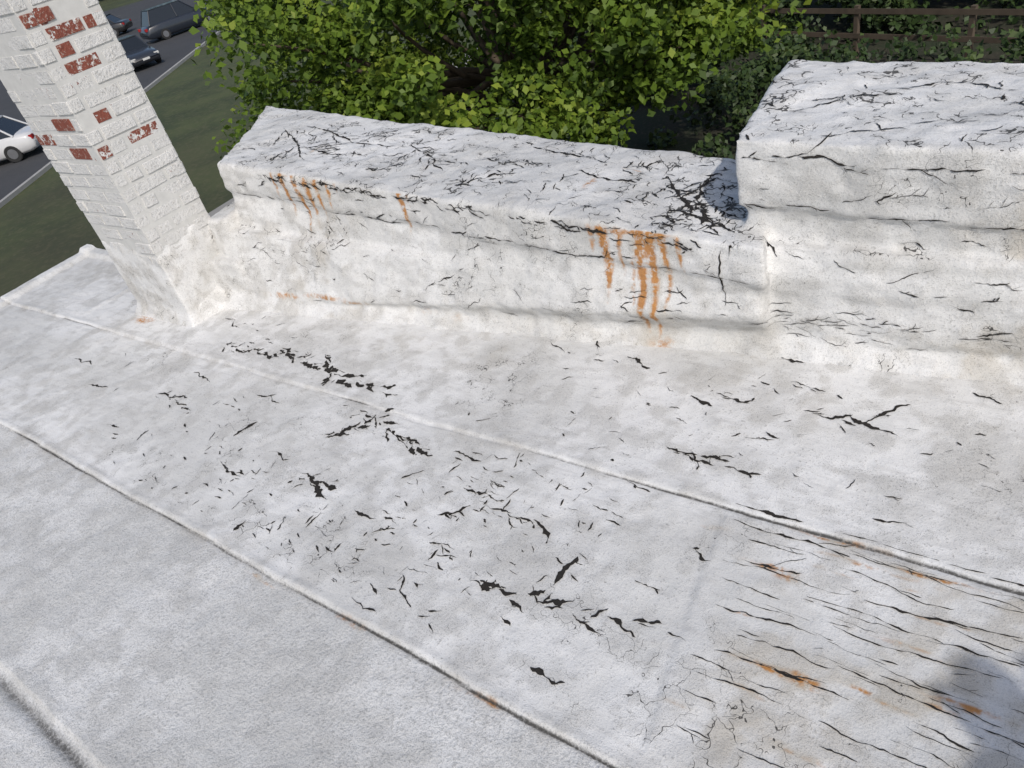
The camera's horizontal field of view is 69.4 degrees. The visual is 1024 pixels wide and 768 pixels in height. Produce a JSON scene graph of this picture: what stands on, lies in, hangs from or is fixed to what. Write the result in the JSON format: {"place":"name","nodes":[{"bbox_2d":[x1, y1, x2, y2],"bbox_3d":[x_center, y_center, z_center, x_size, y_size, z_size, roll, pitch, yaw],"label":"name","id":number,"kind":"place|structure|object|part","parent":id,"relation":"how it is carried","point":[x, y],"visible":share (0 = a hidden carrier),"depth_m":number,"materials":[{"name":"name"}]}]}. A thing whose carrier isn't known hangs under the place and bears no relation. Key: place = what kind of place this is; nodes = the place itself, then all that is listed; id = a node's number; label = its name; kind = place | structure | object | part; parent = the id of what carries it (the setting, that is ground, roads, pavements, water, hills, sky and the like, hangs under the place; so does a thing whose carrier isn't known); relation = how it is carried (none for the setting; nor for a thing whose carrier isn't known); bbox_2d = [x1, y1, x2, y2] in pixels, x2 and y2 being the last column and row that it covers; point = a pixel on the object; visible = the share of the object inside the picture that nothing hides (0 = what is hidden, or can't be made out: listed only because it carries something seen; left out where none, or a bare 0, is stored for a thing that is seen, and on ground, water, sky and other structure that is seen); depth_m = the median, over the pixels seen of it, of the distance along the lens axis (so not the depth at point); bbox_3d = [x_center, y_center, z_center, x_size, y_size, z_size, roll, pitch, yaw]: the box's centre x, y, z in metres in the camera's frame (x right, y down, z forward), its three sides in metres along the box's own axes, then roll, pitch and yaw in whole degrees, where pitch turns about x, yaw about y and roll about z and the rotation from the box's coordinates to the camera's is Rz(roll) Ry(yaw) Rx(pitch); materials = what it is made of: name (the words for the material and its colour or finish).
{"place":"outdoors","nodes":[
{"label":"outdoors","id":0,"kind":"place"},
{"bbox_2d":[0,0,488,296],"bbox_3d":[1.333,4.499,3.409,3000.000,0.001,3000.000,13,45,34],"label":"ground","id":1,"kind":"structure","parent":0,"point":[45,225],"depth_m":23.78,"materials":[{"name":"green plant"}]},
{"bbox_2d":[0,28,224,207],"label":"kerb","id":2,"kind":"structure","parent":1,"relation":"on","point":[24,185],"depth_m":26.37,"materials":[{"name":"concrete"}]},
{"bbox_2d":[0,0,228,199],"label":"parking lot","id":3,"kind":"structure","parent":1,"relation":"on","point":[175,48],"depth_m":41.67,"materials":[{"name":"grey asphalt"}]},
{"bbox_2d":[0,115,39,161],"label":"parked car","id":4,"kind":"object","parent":3,"relation":"on","point":[18,139],"visible":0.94,"depth_m":28.54,"materials":[{"name":"white paint"}]},
{"bbox_3d":[-20.580,-9.802,28.840,2.632,0.610,1.628,-16,36,1],"label":"window glass","id":5,"kind":"part","parent":4,"relation":"part of","materials":[{"name":"black glass"}]},
{"bbox_2d":[105,13,132,36],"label":"parked car","id":6,"kind":"object","parent":3,"relation":"on","point":[118,25],"visible":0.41,"depth_m":57.52,"materials":[{"name":"black paint"}]},
{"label":"window glass","id":7,"kind":"part","parent":6,"relation":"part of","materials":[{"name":"black glass"}]},
{"bbox_2d":[118,35,161,67],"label":"parked car","id":8,"kind":"object","parent":3,"relation":"on","point":[139,51],"visible":0.51,"depth_m":40.44,"materials":[{"name":"grey paint"}]},
{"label":"window glass","id":9,"kind":"part","parent":8,"relation":"part of","materials":[{"name":"black glass"}]},
{"bbox_2d":[138,0,215,39],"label":"parked suv","id":10,"kind":"object","parent":3,"relation":"on","point":[165,20],"visible":0.66,"depth_m":48.56,"materials":[{"name":"grey paint"}]},
{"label":"window glass","id":11,"kind":"part","parent":10,"relation":"part of","materials":[{"name":"black glass"}]},
{"bbox_2d":[458,0,1023,159],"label":"mulch bed","id":12,"kind":"object","parent":1,"relation":"on","point":[644,124],"depth_m":16.23,"materials":[{"name":"brown soil"}]},
{"bbox_2d":[189,0,811,157],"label":"deciduous tree","id":13,"kind":"object","parent":12,"relation":"on","point":[529,62],"visible":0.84,"depth_m":9.88,"materials":[{"name":"green plant"}]},
{"bbox_2d":[569,0,1023,60],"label":"hedge","id":14,"kind":"object","parent":12,"relation":"on","point":[891,21],"visible":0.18,"depth_m":16.78,"materials":[{"name":"green plant"}]},
{"bbox_2d":[591,16,1023,158],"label":"undergrowth","id":15,"kind":"object","parent":12,"relation":"on","point":[760,72],"visible":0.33,"depth_m":14.78,"materials":[{"name":"green plant"}]},
{"bbox_2d":[749,4,1023,60],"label":"wooden fence","id":16,"kind":"object","parent":12,"relation":"on","point":[973,11],"visible":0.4,"depth_m":15.25,"materials":[{"name":"brown wood"}]},
{"bbox_2d":[208,48,477,216],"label":"footpath","id":17,"kind":"structure","parent":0,"point":[215,211],"depth_m":18.59,"materials":[{"name":"concrete"}]},
{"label":"walls","id":18,"kind":"object","parent":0,"visible":0},
{"bbox_2d":[0,0,217,327],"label":"brick chimney","id":19,"kind":"object","parent":18,"relation":"on","point":[73,87],"visible":0.84,"depth_m":4.56,"materials":[{"name":"brick"}]},
{"bbox_2d":[0,244,1023,767],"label":"roof surface","id":20,"kind":"object","parent":18,"relation":"on","point":[142,624],"visible":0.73,"depth_m":2.86,"materials":[{"name":"white paint"}]},
{"bbox_2d":[74,317,1023,767],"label":"roof cracks","id":21,"kind":"object","parent":20,"relation":"on","point":[486,585],"visible":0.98,"depth_m":2.74,"materials":[{"name":"black"}]},
{"bbox_2d":[198,60,1023,385],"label":"parapet wall","id":22,"kind":"structure","parent":18,"relation":"on","point":[954,266],"depth_m":3.42,"materials":[{"name":"white paint"}]},
{"bbox_2d":[230,66,1023,349],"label":"parapet cracks","id":23,"kind":"object","parent":22,"relation":"on","point":[704,217],"visible":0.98,"depth_m":3.45,"materials":[{"name":"black"}]}
]}

